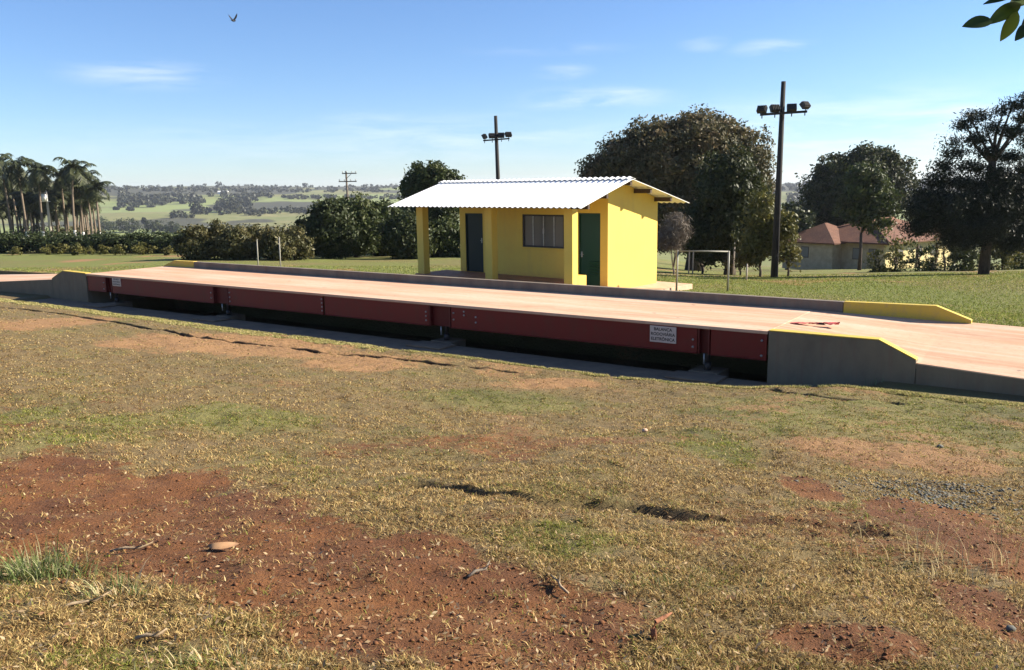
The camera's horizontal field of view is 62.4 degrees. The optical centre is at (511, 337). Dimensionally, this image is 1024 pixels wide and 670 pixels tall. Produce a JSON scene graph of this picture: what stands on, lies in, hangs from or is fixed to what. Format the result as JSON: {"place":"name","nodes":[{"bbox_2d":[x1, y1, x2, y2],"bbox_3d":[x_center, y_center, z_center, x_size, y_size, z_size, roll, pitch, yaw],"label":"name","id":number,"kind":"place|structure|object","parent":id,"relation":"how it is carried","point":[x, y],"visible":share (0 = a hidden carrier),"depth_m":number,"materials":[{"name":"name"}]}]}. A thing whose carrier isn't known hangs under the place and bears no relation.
{"place":"outdoors","nodes":[
{"label":"outdoors","id":0,"kind":"place"},
{"bbox_2d":[25,298,789,386],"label":"pit floor","id":1,"kind":"structure","parent":0,"point":[613,370],"depth_m":19.25,"materials":[{"name":"concrete"}]},
{"bbox_2d":[0,183,1021,267],"bbox_3d":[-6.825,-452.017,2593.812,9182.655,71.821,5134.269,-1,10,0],"label":"hills","id":2,"kind":"structure","parent":0,"point":[157,212],"depth_m":1127.31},
{"bbox_2d":[88,216,116,233],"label":"tree","id":3,"kind":"object","parent":2,"relation":"on","point":[106,225],"visible":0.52,"depth_m":725.67,"materials":[{"name":"green plant"}]},
{"bbox_2d":[113,217,142,232],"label":"tree","id":4,"kind":"object","parent":2,"relation":"on","point":[132,228],"visible":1,"depth_m":739.21,"materials":[{"name":"green plant"}]},
{"bbox_2d":[143,220,164,232],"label":"tree","id":5,"kind":"object","parent":2,"relation":"on","point":[156,227],"visible":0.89,"depth_m":736.56,"materials":[{"name":"green plant"}]},
{"bbox_2d":[158,220,181,232],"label":"tree","id":6,"kind":"object","parent":2,"relation":"on","point":[172,227],"visible":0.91,"depth_m":729.60,"materials":[{"name":"green plant"}]},
{"bbox_2d":[188,200,205,213],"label":"tree","id":7,"kind":"object","parent":2,"relation":"on","point":[193,208],"visible":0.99,"depth_m":1030.05,"materials":[{"name":"green plant"}]},
{"bbox_2d":[213,196,242,212],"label":"tree","id":8,"kind":"object","parent":2,"relation":"on","point":[228,205],"visible":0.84,"depth_m":1102.58,"materials":[{"name":"green plant"}]},
{"bbox_2d":[97,180,959,217],"bbox_3d":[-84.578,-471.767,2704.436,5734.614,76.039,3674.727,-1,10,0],"label":"distant woods","id":9,"kind":"object","parent":2,"relation":"on","point":[244,198],"visible":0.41,"depth_m":1466.56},
{"bbox_2d":[0,247,1023,669],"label":"ground","id":10,"kind":"structure","parent":0,"point":[160,483],"depth_m":6.85,"materials":[{"name":"plant"}]},
{"bbox_2d":[0,201,12,232],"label":"royal palm","id":11,"kind":"object","parent":10,"relation":"on","point":[3,212],"visible":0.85,"depth_m":132.45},
{"bbox_2d":[0,153,14,232],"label":"royal palm","id":12,"kind":"object","parent":10,"relation":"on","point":[3,182],"visible":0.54,"depth_m":123.58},
{"bbox_2d":[0,175,22,232],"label":"royal palm","id":13,"kind":"object","parent":10,"relation":"on","point":[12,196],"visible":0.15,"depth_m":131.60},
{"bbox_2d":[6,194,21,232],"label":"royal palm","id":14,"kind":"object","parent":10,"relation":"on","point":[12,208],"visible":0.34,"depth_m":136.98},
{"bbox_2d":[0,229,27,251],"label":"hedge bush","id":15,"kind":"object","parent":10,"relation":"on","point":[5,238],"visible":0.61,"depth_m":64.98,"materials":[{"name":"green plant"}]},
{"bbox_2d":[0,154,31,237],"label":"royal palm","id":16,"kind":"object","parent":10,"relation":"on","point":[19,176],"visible":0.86,"depth_m":119.02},
{"bbox_2d":[8,190,35,236],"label":"royal palm","id":17,"kind":"object","parent":10,"relation":"on","point":[16,192],"visible":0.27,"depth_m":129.40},
{"bbox_2d":[5,231,39,252],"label":"hedge bush","id":18,"kind":"object","parent":10,"relation":"on","point":[25,240],"visible":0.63,"depth_m":64.74,"materials":[{"name":"green plant"}]},
{"bbox_2d":[12,195,39,234],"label":"royal palm","id":19,"kind":"object","parent":10,"relation":"on","point":[28,205],"visible":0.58,"depth_m":126.50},
{"bbox_2d":[22,209,45,232],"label":"royal palm","id":20,"kind":"object","parent":10,"relation":"on","point":[35,214],"visible":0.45,"depth_m":135.01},
{"bbox_2d":[16,159,58,232],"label":"royal palm","id":21,"kind":"object","parent":10,"relation":"on","point":[39,173],"visible":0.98,"depth_m":118.14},
{"bbox_2d":[28,232,59,252],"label":"hedge bush","id":22,"kind":"object","parent":10,"relation":"on","point":[37,244],"visible":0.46,"depth_m":64.04,"materials":[{"name":"green plant"}]},
{"bbox_2d":[29,192,62,226],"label":"royal palm","id":23,"kind":"object","parent":10,"relation":"on","point":[52,205],"visible":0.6,"depth_m":123.99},
{"bbox_2d":[41,181,52,236],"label":"water tower","id":24,"kind":"structure","parent":10,"relation":"on","point":[44,196],"depth_m":123.18,"materials":[{"name":"metal"}]},
{"bbox_2d":[40,190,69,233],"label":"royal palm","id":25,"kind":"object","parent":10,"relation":"on","point":[57,198],"visible":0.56,"depth_m":127.77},
{"bbox_2d":[47,167,70,231],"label":"royal palm","id":26,"kind":"object","parent":10,"relation":"on","point":[57,184],"visible":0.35,"depth_m":125.57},
{"bbox_2d":[44,232,75,252],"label":"hedge bush","id":27,"kind":"object","parent":10,"relation":"on","point":[54,241],"visible":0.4,"depth_m":63.73,"materials":[{"name":"green plant"}]},
{"bbox_2d":[51,243,70,253],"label":"young plant","id":28,"kind":"object","parent":10,"relation":"on","point":[62,249],"visible":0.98,"depth_m":61.50,"materials":[{"name":"green plant"}]},
{"bbox_2d":[58,200,71,231],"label":"royal palm","id":29,"kind":"object","parent":10,"relation":"on","point":[67,208],"visible":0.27,"depth_m":135.28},
{"bbox_2d":[0,524,131,587],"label":"grass tuft","id":30,"kind":"object","parent":10,"relation":"on","point":[21,566],"visible":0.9,"depth_m":4.25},
{"bbox_2d":[52,157,91,233],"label":"royal palm","id":31,"kind":"object","parent":10,"relation":"on","point":[69,169],"visible":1,"depth_m":117.67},
{"bbox_2d":[66,242,86,254],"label":"young plant","id":32,"kind":"object","parent":10,"relation":"on","point":[77,247],"visible":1,"depth_m":58.91,"materials":[{"name":"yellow plant"}]},
{"bbox_2d":[67,233,87,251],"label":"hedge bush","id":33,"kind":"object","parent":10,"relation":"on","point":[75,241],"visible":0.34,"depth_m":63.38,"materials":[{"name":"green plant"}]},
{"bbox_2d":[64,163,96,234],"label":"royal palm","id":34,"kind":"object","parent":10,"relation":"on","point":[87,177],"visible":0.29,"depth_m":124.12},
{"bbox_2d":[69,199,92,234],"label":"royal palm","id":35,"kind":"object","parent":10,"relation":"on","point":[78,209],"visible":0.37,"depth_m":129.02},
{"bbox_2d":[59,588,113,607],"bbox_3d":[-1.894,1.167,3.733,0.262,0.039,0.064,-8,12,-34],"label":"dry stick","id":36,"kind":"object","parent":10,"relation":"on","point":[82,601],"visible":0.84,"depth_m":3.75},
{"bbox_2d":[73,184,105,233],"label":"royal palm","id":37,"kind":"object","parent":10,"relation":"on","point":[81,197],"visible":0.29,"depth_m":124.22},
{"bbox_2d":[77,196,108,231],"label":"royal palm","id":38,"kind":"object","parent":10,"relation":"on","point":[93,206],"visible":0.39,"depth_m":127.11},
{"bbox_2d":[80,230,109,251],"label":"hedge bush","id":39,"kind":"object","parent":10,"relation":"on","point":[93,241],"visible":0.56,"depth_m":62.42,"materials":[{"name":"green plant"}]},
{"bbox_2d":[81,179,114,232],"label":"royal palm","id":40,"kind":"object","parent":10,"relation":"on","point":[94,194],"visible":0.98,"depth_m":120.10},
{"bbox_2d":[0,260,196,302],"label":"approach ramp","id":41,"kind":"structure","parent":10,"relation":"on","point":[68,285],"depth_m":29.01,"materials":[{"name":"concrete"}]},
{"bbox_2d":[98,229,133,253],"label":"hedge bush","id":42,"kind":"object","parent":10,"relation":"on","point":[112,238],"visible":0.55,"depth_m":61.90,"materials":[{"name":"green plant"}]},
{"bbox_2d":[110,243,127,254],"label":"young plant","id":43,"kind":"object","parent":10,"relation":"on","point":[120,249],"visible":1,"depth_m":57.95,"materials":[{"name":"green plant"}]},
{"bbox_2d":[65,559,194,610],"bbox_3d":[-1.793,1.133,3.882,0.638,0.210,0.519,-1,10,0],"label":"grass tuft","id":44,"kind":"object","parent":10,"relation":"on","point":[119,584],"visible":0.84,"depth_m":3.91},
{"bbox_2d":[109,541,152,551],"bbox_3d":[-2.068,1.138,4.583,0.222,0.039,0.056,-3,10,-11],"label":"dry stick","id":45,"kind":"object","parent":10,"relation":"on","point":[129,547],"visible":1,"depth_m":4.59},
{"bbox_2d":[121,231,142,252],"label":"hedge bush","id":46,"kind":"object","parent":10,"relation":"on","point":[128,243],"visible":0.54,"depth_m":61.57,"materials":[{"name":"green plant"}]},
{"bbox_2d":[130,241,145,254],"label":"young plant","id":47,"kind":"object","parent":10,"relation":"on","point":[136,248],"visible":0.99,"depth_m":58.54,"materials":[{"name":"green plant"}]},
{"bbox_2d":[124,228,156,252],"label":"hedge bush","id":48,"kind":"object","parent":10,"relation":"on","point":[143,234],"visible":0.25,"depth_m":62.20,"materials":[{"name":"green plant"}]},
{"bbox_2d":[134,232,165,252],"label":"hedge bush","id":49,"kind":"object","parent":10,"relation":"on","point":[153,243],"visible":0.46,"depth_m":61.24,"materials":[{"name":"green plant"}]},
{"bbox_2d":[135,628,166,639],"bbox_3d":[-1.428,1.171,3.339,0.123,0.038,0.032,-2,10,-8],"label":"dry stick","id":50,"kind":"object","parent":10,"relation":"on","point":[148,635],"visible":1,"depth_m":3.34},
{"bbox_2d":[153,232,179,252],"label":"hedge bush","id":51,"kind":"object","parent":10,"relation":"on","point":[160,245],"visible":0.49,"depth_m":60.53,"materials":[{"name":"green plant"}]},
{"bbox_2d":[169,224,217,260],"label":"row shrub","id":52,"kind":"object","parent":10,"relation":"on","point":[193,242],"visible":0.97,"depth_m":49.35,"materials":[{"name":"green plant"}]},
{"bbox_2d":[204,218,225,258],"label":"row shrub","id":53,"kind":"object","parent":10,"relation":"on","point":[214,229],"visible":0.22,"depth_m":50.48,"materials":[{"name":"green plant"}]},
{"bbox_2d":[200,542,239,548],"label":"fallen leaf","id":54,"kind":"object","parent":10,"relation":"on","point":[220,545],"visible":1,"depth_m":4.58,"materials":[{"name":"brown plant"}]},
{"bbox_2d":[210,223,256,259],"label":"row shrub","id":55,"kind":"object","parent":10,"relation":"on","point":[234,244],"visible":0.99,"depth_m":49.35,"materials":[{"name":"green plant"}]},
{"bbox_2d":[112,635,369,669],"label":"grass tuft","id":56,"kind":"object","parent":10,"relation":"on","point":[233,661],"visible":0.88,"depth_m":3.14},
{"bbox_2d":[242,223,267,258],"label":"row shrub","id":57,"kind":"object","parent":10,"relation":"on","point":[254,230],"visible":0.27,"depth_m":50.46,"materials":[{"name":"green plant"}]},
{"bbox_2d":[250,223,297,260],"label":"row shrub","id":58,"kind":"object","parent":10,"relation":"on","point":[268,244],"visible":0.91,"depth_m":49.39,"materials":[{"name":"green plant"}]},
{"bbox_2d":[281,223,316,259],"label":"row shrub","id":59,"kind":"object","parent":10,"relation":"on","point":[303,242],"visible":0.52,"depth_m":50.73,"materials":[{"name":"green plant"}]},
{"bbox_2d":[294,194,361,258],"bbox_3d":[-11.583,-6.904,53.552,4.317,4.351,3.217,-1,10,0],"label":"orchard tree","id":60,"kind":"object","parent":10,"relation":"on","point":[329,223],"visible":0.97,"depth_m":52.87,"materials":[{"name":"green plant"}]},
{"bbox_2d":[339,171,356,198],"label":"utility pole","id":61,"kind":"object","parent":10,"relation":"on","point":[346,177],"visible":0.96,"depth_m":122.58,"materials":[{"name":"grey wood"}]},
{"bbox_2d":[337,190,382,257],"bbox_3d":[-10.553,-7.480,56.599,4.372,4.752,3.318,-1,10,0],"label":"orchard tree","id":62,"kind":"object","parent":10,"relation":"on","point":[364,213],"visible":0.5,"depth_m":55.88,"materials":[{"name":"green plant"}]},
{"bbox_2d":[365,196,401,255],"bbox_3d":[-9.204,-7.734,59.669,5.092,4.499,3.909,-1,10,0],"label":"orchard tree","id":63,"kind":"object","parent":10,"relation":"on","point":[386,210],"visible":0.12,"depth_m":58.84,"materials":[{"name":"green plant"}]},
{"bbox_2d":[373,207,436,259],"bbox_3d":[-6.788,-6.414,53.697,3.888,3.808,2.834,-1,10,0],"label":"orchard tree","id":64,"kind":"object","parent":10,"relation":"on","point":[400,230],"visible":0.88,"depth_m":52.97,"materials":[{"name":"green plant"}]},
{"bbox_2d":[394,159,467,228],"bbox_3d":[-5.927,-9.502,63.336,5.619,7.581,4.265,-1,10,0],"label":"broadleaf tree","id":65,"kind":"object","parent":10,"relation":"on","point":[421,177],"visible":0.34,"depth_m":62.19,"materials":[{"name":"green plant"}]},
{"bbox_2d":[428,215,460,256],"bbox_3d":[-4.531,-6.325,56.743,3.932,3.838,3.257,-1,10,0],"label":"orchard tree","id":66,"kind":"object","parent":10,"relation":"on","point":[446,238],"visible":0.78,"depth_m":56.02,"materials":[{"name":"green plant"}]},
{"bbox_2d":[83,261,843,383],"bbox_3d":[-3.733,-0.626,22.465,23.110,1.752,3.780,6,12,34],"label":"weighbridge","id":67,"kind":"object","parent":10,"relation":"on","point":[728,325],"visible":0.89,"depth_m":19.76,"materials":[{"name":"concrete"}]},
{"bbox_2d":[650,325,676,343],"bbox_3d":[2.931,-0.067,16.401,0.550,0.320,0.022,6,12,34],"label":"sign plate","id":68,"kind":"object","parent":67,"relation":"attached to","point":[663,334],"visible":1,"depth_m":16.39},
{"bbox_2d":[481,116,511,179],"bbox_3d":[-1.049,-10.923,61.902,2.249,10.408,0.659,-1,10,0],"label":"floodlight pole","id":69,"kind":"object","parent":10,"relation":"on","point":[495,135],"visible":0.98,"depth_m":61.19,"materials":[{"name":"brown wood"}]},
{"bbox_2d":[0,359,1023,669],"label":"leaf litter","id":70,"kind":"object","parent":10,"relation":"on","point":[486,569],"visible":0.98,"depth_m":4.03,"materials":[{"name":"brown dry leaves"}]},
{"bbox_2d":[0,297,1023,405],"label":"pit edge grass","id":71,"kind":"structure","parent":10,"relation":"on","point":[383,349],"depth_m":17.81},
{"bbox_2d":[0,355,1023,669],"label":"soil clods","id":72,"kind":"object","parent":10,"relation":"on","point":[362,635],"visible":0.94,"depth_m":4.10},
{"bbox_2d":[388,176,691,290],"bbox_3d":[0.972,-2.910,28.174,8.550,4.748,5.890,8,14,41],"label":"weighing hut","id":73,"kind":"object","parent":10,"relation":"on","point":[599,231],"visible":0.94,"depth_m":26.80,"materials":[{"name":"yellow paint"}]},
{"bbox_2d":[465,213,483,271],"bbox_3d":[-1.268,-3.293,29.221,0.840,2.016,0.157,8,14,41],"label":"door","id":74,"kind":"structure","parent":73,"relation":"in","point":[474,221],"depth_m":29.24,"materials":[{"name":"blue paint"}]},
{"bbox_2d":[519,214,563,249],"bbox_3d":[1.162,-3.174,27.342,1.912,1.637,0.638,8,14,41],"label":"window","id":75,"kind":"structure","parent":73,"relation":"in","point":[546,232],"depth_m":27.15,"materials":[{"name":"glass"}]},
{"bbox_2d":[579,213,599,285],"bbox_3d":[2.413,-2.653,26.037,0.829,2.364,0.157,8,14,41],"label":"door","id":76,"kind":"structure","parent":73,"relation":"in","point":[589,223],"depth_m":26.03,"materials":[{"name":"green paint"}]},
{"bbox_2d":[521,569,762,598],"bbox_3d":[0.643,1.240,4.237,1.200,0.162,0.324,-1,10,0],"label":"grass tuft","id":77,"kind":"object","parent":10,"relation":"on","point":[664,576],"visible":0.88,"depth_m":4.25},
{"bbox_2d":[650,612,671,640],"bbox_3d":[0.637,1.238,3.624,0.116,0.105,0.036,-10,13,-40],"label":"bark strip","id":78,"kind":"object","parent":10,"relation":"on","point":[653,632],"visible":0.98,"depth_m":3.60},
{"bbox_2d":[657,211,694,274],"bbox_3d":[8.002,-4.592,41.893,2.386,3.514,1.838,-1,10,0],"label":"dry shrub","id":79,"kind":"object","parent":10,"relation":"on","point":[671,233],"visible":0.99,"depth_m":41.53,"materials":[{"name":"grey plant"}]},
{"bbox_2d":[574,103,782,270],"bbox_3d":[11.436,-10.200,59.008,14.226,11.729,9.355,-1,10,0],"label":"mango tree","id":80,"kind":"object","parent":10,"relation":"on","point":[661,154],"visible":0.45,"depth_m":56.74,"materials":[{"name":"green plant"}]},
{"bbox_2d":[678,217,715,273],"bbox_3d":[10.422,-4.913,45.894,2.858,3.480,2.199,-1,10,0],"label":"leafy shrub","id":81,"kind":"object","parent":10,"relation":"on","point":[686,243],"visible":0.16,"depth_m":45.32,"materials":[{"name":"green plant"}]},
{"bbox_2d":[675,250,729,290],"bbox_3d":[5.946,-2.033,26.375,1.668,1.435,0.064,-1,10,0],"label":"pipe goal","id":82,"kind":"object","parent":10,"relation":"on","point":[728,263],"visible":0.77,"depth_m":26.29,"materials":[{"name":"white paint"}]},
{"bbox_2d":[677,141,785,274],"bbox_3d":[11.606,-6.786,45.531,5.713,7.427,4.728,-1,10,0],"label":"broadleaf tree","id":83,"kind":"object","parent":10,"relation":"on","point":[720,203],"visible":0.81,"depth_m":44.40,"materials":[{"name":"green plant"}]},
{"bbox_2d":[721,251,754,274],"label":"reddish bush","id":84,"kind":"object","parent":10,"relation":"on","point":[725,260],"visible":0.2,"depth_m":44.92,"materials":[{"name":"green plant"}]},
{"bbox_2d":[729,184,774,276],"bbox_3d":[11.506,-4.889,39.841,2.467,4.644,2.253,-1,10,0],"label":"leafy shrub","id":85,"kind":"object","parent":10,"relation":"on","point":[752,246],"visible":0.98,"depth_m":39.46,"materials":[{"name":"green plant"}]},
{"bbox_2d":[756,81,810,277],"bbox_3d":[11.832,-6.706,37.303,2.374,8.931,0.601,-1,10,0],"label":"floodlight pole","id":86,"kind":"object","parent":10,"relation":"on","point":[775,109],"visible":0.97,"depth_m":37.09,"materials":[{"name":"brown wood"}]},
{"bbox_2d":[769,209,802,275],"bbox_3d":[12.791,-4.290,39.410,1.583,3.465,1.542,-1,10,0],"label":"leafy shrub","id":87,"kind":"object","parent":10,"relation":"on","point":[788,226],"visible":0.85,"depth_m":39.10,"materials":[{"name":"green plant"}]},
{"bbox_2d":[781,199,817,269],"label":"broadleaf tree","id":88,"kind":"object","parent":10,"relation":"on","point":[806,217],"visible":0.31,"depth_m":93.33,"materials":[{"name":"green plant"}]},
{"bbox_2d":[795,140,920,225],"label":"broadleaf tree","id":89,"kind":"object","parent":10,"relation":"on","point":[823,189],"visible":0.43,"depth_m":96.56,"materials":[{"name":"green plant"}]},
{"bbox_2d":[779,217,955,269],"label":"tiled house","id":90,"kind":"structure","parent":10,"relation":"on","point":[826,246],"depth_m":89.70,"materials":[{"name":"beige paint"}]},
{"bbox_2d":[831,160,906,269],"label":"slender tree","id":91,"kind":"object","parent":10,"relation":"on","point":[865,200],"visible":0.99,"depth_m":66.38,"materials":[{"name":"green plant"}]},
{"bbox_2d":[863,248,891,271],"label":"garden shrub","id":92,"kind":"object","parent":10,"relation":"on","point":[882,267],"visible":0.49,"depth_m":49.77,"materials":[{"name":"green plant"}]},
{"bbox_2d":[867,226,908,271],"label":"garden shrub","id":93,"kind":"object","parent":10,"relation":"on","point":[888,256],"visible":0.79,"depth_m":49.83,"materials":[{"name":"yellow plant"}]},
{"bbox_2d":[767,301,1023,395],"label":"approach ramp","id":94,"kind":"structure","parent":10,"relation":"on","point":[918,344],"depth_m":14.78,"materials":[{"name":"concrete"}]},
{"bbox_2d":[791,322,839,324],"bbox_3d":[5.705,-0.286,15.915,0.885,0.058,0.139,3,11,21],"label":"red rag","id":95,"kind":"object","parent":94,"relation":"on","point":[828,323],"visible":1,"depth_m":15.86,"materials":[{"name":"fabric"}]},
{"bbox_2d":[804,518,1001,572],"bbox_3d":[2.404,1.226,4.975,1.386,0.286,0.633,5,12,31],"label":"dry weed","id":96,"kind":"object","parent":10,"relation":"on","point":[937,549],"visible":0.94,"depth_m":5.02,"materials":[{"name":"beige plant"}]},
{"bbox_2d":[783,468,1023,529],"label":"gravel","id":97,"kind":"structure","parent":10,"relation":"on","point":[935,496],"depth_m":6.72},
{"bbox_2d":[898,233,936,270],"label":"garden shrub","id":98,"kind":"object","parent":10,"relation":"on","point":[923,252],"visible":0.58,"depth_m":51.85,"materials":[{"name":"green plant"}]},
{"bbox_2d":[915,245,945,270],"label":"garden shrub","id":99,"kind":"object","parent":10,"relation":"on","point":[929,262],"visible":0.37,"depth_m":51.94,"materials":[{"name":"green plant"}]},
{"bbox_2d":[921,231,960,270],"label":"garden shrub","id":100,"kind":"object","parent":10,"relation":"on","point":[944,260],"visible":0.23,"depth_m":54.06,"materials":[{"name":"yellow plant"}]},
{"bbox_2d":[886,539,1015,585],"bbox_3d":[2.548,1.264,4.774,0.825,0.259,0.550,4,11,23],"label":"dry weed","id":101,"kind":"object","parent":10,"relation":"on","point":[966,573],"visible":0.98,"depth_m":4.76,"materials":[{"name":"beige plant"}]},
{"bbox_2d":[894,92,1023,274],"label":"cedar tree","id":102,"kind":"object","parent":10,"relation":"on","point":[984,211],"visible":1,"depth_m":37.09,"materials":[{"name":"green plant"}]},
{"bbox_2d":[943,245,979,270],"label":"garden shrub","id":103,"kind":"object","parent":10,"relation":"on","point":[966,257],"visible":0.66,"depth_m":49.77,"materials":[{"name":"green plant"}]},
{"bbox_2d":[953,520,1023,571],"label":"dry weed","id":104,"kind":"object","parent":10,"relation":"on","point":[996,561],"visible":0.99,"depth_m":4.94,"materials":[{"name":"beige plant"}]},
{"bbox_2d":[962,0,1023,40],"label":"overhanging tree","id":105,"kind":"object","parent":10,"relation":"on","point":[1008,13],"visible":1,"depth_m":2.20,"materials":[{"name":"green plant"}]},
{"bbox_2d":[990,235,1023,269],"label":"garden shrub","id":106,"kind":"object","parent":10,"relation":"on","point":[1006,259],"visible":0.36,"depth_m":51.66,"materials":[{"name":"green plant"}]},
{"bbox_2d":[996,249,1023,269],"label":"garden shrub","id":107,"kind":"object","parent":10,"relation":"on","point":[1016,267],"visible":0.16,"depth_m":53.85,"materials":[{"name":"green plant"}]},
{"bbox_2d":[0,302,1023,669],"bbox_3d":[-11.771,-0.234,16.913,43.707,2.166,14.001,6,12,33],"label":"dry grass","id":108,"kind":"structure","parent":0,"point":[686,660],"depth_m":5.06,"materials":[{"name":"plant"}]},
{"bbox_2d":[0,264,1023,326],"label":"lawn grass","id":109,"kind":"structure","parent":0,"point":[1010,315],"depth_m":28.36,"materials":[{"name":"plant"}]},
{"bbox_2d":[0,0,1023,187],"label":"sky","id":110,"kind":"structure","parent":0,"point":[166,93],"materials":[{"name":"blue"}]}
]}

